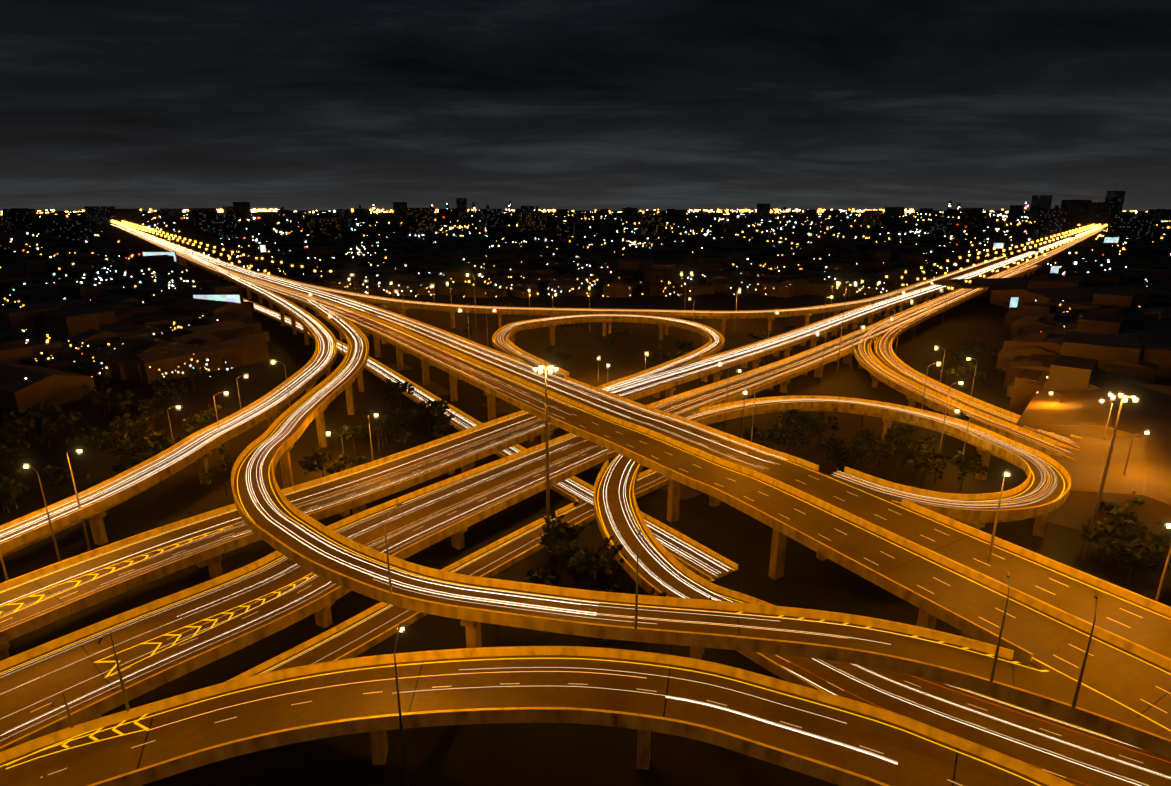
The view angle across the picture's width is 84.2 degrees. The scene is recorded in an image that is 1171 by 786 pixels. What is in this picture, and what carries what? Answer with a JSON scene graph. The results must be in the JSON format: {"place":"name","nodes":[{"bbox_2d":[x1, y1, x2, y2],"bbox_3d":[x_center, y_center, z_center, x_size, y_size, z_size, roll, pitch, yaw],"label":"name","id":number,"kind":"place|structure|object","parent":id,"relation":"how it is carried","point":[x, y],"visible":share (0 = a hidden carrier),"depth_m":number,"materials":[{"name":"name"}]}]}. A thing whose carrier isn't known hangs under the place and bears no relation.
{"place":"outdoors","nodes":[
{"label":"outdoors","id":0,"kind":"place"},
{"bbox_2d":[0,224,337,556],"bbox_3d":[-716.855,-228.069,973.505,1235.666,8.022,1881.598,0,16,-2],"label":"road","id":1,"kind":"structure","parent":0,"point":[66,520],"depth_m":127.13,"materials":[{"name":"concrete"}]},
{"bbox_2d":[0,241,1170,785],"bbox_3d":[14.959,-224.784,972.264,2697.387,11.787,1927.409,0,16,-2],"label":"road markings","id":2,"kind":"object","parent":1,"relation":"on","point":[422,663],"visible":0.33,"depth_m":80.05,"materials":[{"name":"yellow paint"}]},
{"bbox_2d":[226,469,667,681],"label":"road","id":3,"kind":"structure","parent":0,"point":[374,637],"depth_m":92.52,"materials":[{"name":"asphalt"}]},
{"bbox_2d":[243,298,738,581],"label":"road","id":4,"kind":"structure","parent":0,"point":[696,568],"depth_m":130.57,"materials":[{"name":"asphalt"}]},
{"bbox_2d":[0,646,1074,785],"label":"road","id":5,"kind":"structure","parent":0,"point":[199,740],"depth_m":62.63,"materials":[{"name":"asphalt"}]},
{"bbox_2d":[0,229,1091,643],"bbox_3d":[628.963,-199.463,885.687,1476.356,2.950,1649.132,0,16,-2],"label":"road","id":6,"kind":"structure","parent":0,"point":[82,597],"depth_m":112.36,"materials":[{"name":"asphalt"}]},
{"bbox_2d":[0,229,1104,751],"bbox_3d":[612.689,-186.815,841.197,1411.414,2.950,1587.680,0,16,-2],"label":"road","id":7,"kind":"structure","parent":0,"point":[296,603],"depth_m":85.69,"materials":[{"name":"asphalt"}]},
{"bbox_2d":[0,210,1170,785],"bbox_3d":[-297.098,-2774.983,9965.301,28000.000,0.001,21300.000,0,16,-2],"label":"ground","id":8,"kind":"structure","parent":0,"point":[528,754],"depth_m":125.06,"materials":[{"name":"black"}]},
{"bbox_2d":[297,330,701,499],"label":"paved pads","id":9,"kind":"object","parent":8,"relation":"on","point":[502,406],"visible":0.15,"depth_m":187.16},
{"bbox_2d":[0,257,1052,769],"bbox_3d":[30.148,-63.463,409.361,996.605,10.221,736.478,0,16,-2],"label":"bridge piers","id":10,"kind":"structure","parent":8,"relation":"on","point":[378,743],"depth_m":130.97,"materials":[{"name":"concrete"}]},
{"bbox_2d":[0,208,1170,411],"bbox_3d":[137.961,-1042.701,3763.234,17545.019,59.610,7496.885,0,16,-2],"label":"city buildings","id":11,"kind":"structure","parent":8,"relation":"on","point":[99,316],"depth_m":509.84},
{"bbox_2d":[0,236,1170,550],"bbox_3d":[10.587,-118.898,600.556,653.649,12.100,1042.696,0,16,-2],"label":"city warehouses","id":12,"kind":"structure","parent":8,"relation":"on","point":[1084,414],"depth_m":159.47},
{"bbox_2d":[0,273,1170,785],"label":"street lamps","id":13,"kind":"object","parent":8,"relation":"on","point":[1006,473],"visible":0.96,"depth_m":101.72,"materials":[{"name":"silver metal"}]},
{"bbox_2d":[0,299,1170,654],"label":"trees","id":14,"kind":"object","parent":8,"relation":"on","point":[1122,541],"visible":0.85,"depth_m":143.27,"materials":[{"name":"green plant"}]},
{"bbox_2d":[0,191,1170,254],"bbox_3d":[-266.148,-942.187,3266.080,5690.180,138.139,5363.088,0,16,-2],"label":"city midrise","id":15,"kind":"structure","parent":8,"relation":"on","point":[1049,222],"depth_m":1429.18,"materials":[{"name":"grey"}]},
{"bbox_2d":[142,237,1118,309],"bbox_3d":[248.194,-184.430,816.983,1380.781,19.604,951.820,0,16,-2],"label":"billboards","id":16,"kind":"object","parent":8,"relation":"on","point":[1013,301],"visible":0.35,"depth_m":360.50,"materials":[{"name":"grey"}]},
{"bbox_2d":[0,224,1170,785],"bbox_3d":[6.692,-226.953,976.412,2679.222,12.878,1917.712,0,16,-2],"label":"light trails","id":17,"kind":"object","parent":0,"point":[222,270],"visible":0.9,"depth_m":132.81,"materials":[{"name":"white"}]},
{"bbox_2d":[0,0,1170,210],"label":"sky","id":18,"kind":"structure","parent":0,"point":[293,105],"materials":[{"name":"black"}]},
{"bbox_2d":[1,209,1170,392],"bbox_3d":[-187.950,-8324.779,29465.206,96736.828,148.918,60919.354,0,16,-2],"label":"city lights","id":19,"kind":"object","parent":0,"point":[127,225],"visible":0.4,"depth_m":1097.23},
{"bbox_2d":[492,314,724,388],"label":"road","id":20,"kind":"structure","parent":0,"point":[497,345],"depth_m":241.41,"materials":[{"name":"asphalt"}]},
{"bbox_2d":[260,256,1007,318],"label":"road","id":21,"kind":"structure","parent":0,"point":[671,314],"depth_m":307.81,"materials":[{"name":"asphalt"}]},
{"bbox_2d":[119,225,1170,735],"bbox_3d":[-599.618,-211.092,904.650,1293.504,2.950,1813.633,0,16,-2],"label":"road","id":22,"kind":"structure","parent":0,"point":[963,603],"depth_m":89.81,"materials":[{"name":"asphalt"}]},
{"bbox_2d":[118,225,1170,670],"bbox_3d":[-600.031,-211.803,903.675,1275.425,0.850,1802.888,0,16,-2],"label":"road median barrier","id":23,"kind":"object","parent":22,"relation":"on","point":[1062,615],"visible":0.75,"depth_m":92.27,"materials":[{"name":"concrete"}]},
{"bbox_2d":[280,201,1058,210],"bbox_3d":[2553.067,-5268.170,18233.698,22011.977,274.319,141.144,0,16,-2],"label":"distant buildings","id":24,"kind":"structure","parent":0,"point":[784,208],"depth_m":18105.61,"materials":[{"name":"grey"}]},
{"bbox_2d":[372,202,1028,209],"bbox_3d":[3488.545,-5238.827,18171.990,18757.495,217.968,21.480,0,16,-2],"label":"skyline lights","id":25,"kind":"object","parent":24,"relation":"on","point":[510,204],"visible":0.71,"depth_m":18343.72},
{"bbox_2d":[231,304,1170,759],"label":"road","id":26,"kind":"structure","parent":0,"point":[1035,690],"depth_m":71.97,"materials":[{"name":"asphalt"}]},
{"bbox_2d":[594,395,1170,785],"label":"road","id":27,"kind":"structure","parent":0,"point":[776,665],"depth_m":94.33,"materials":[{"name":"asphalt"}]},
{"bbox_2d":[853,290,1077,459],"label":"road","id":28,"kind":"structure","parent":0,"point":[933,404],"depth_m":173.00,"materials":[{"name":"asphalt"}]},
{"bbox_2d":[874,265,1082,447],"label":"road","id":29,"kind":"structure","parent":0,"point":[895,358],"depth_m":204.77,"materials":[{"name":"asphalt"}]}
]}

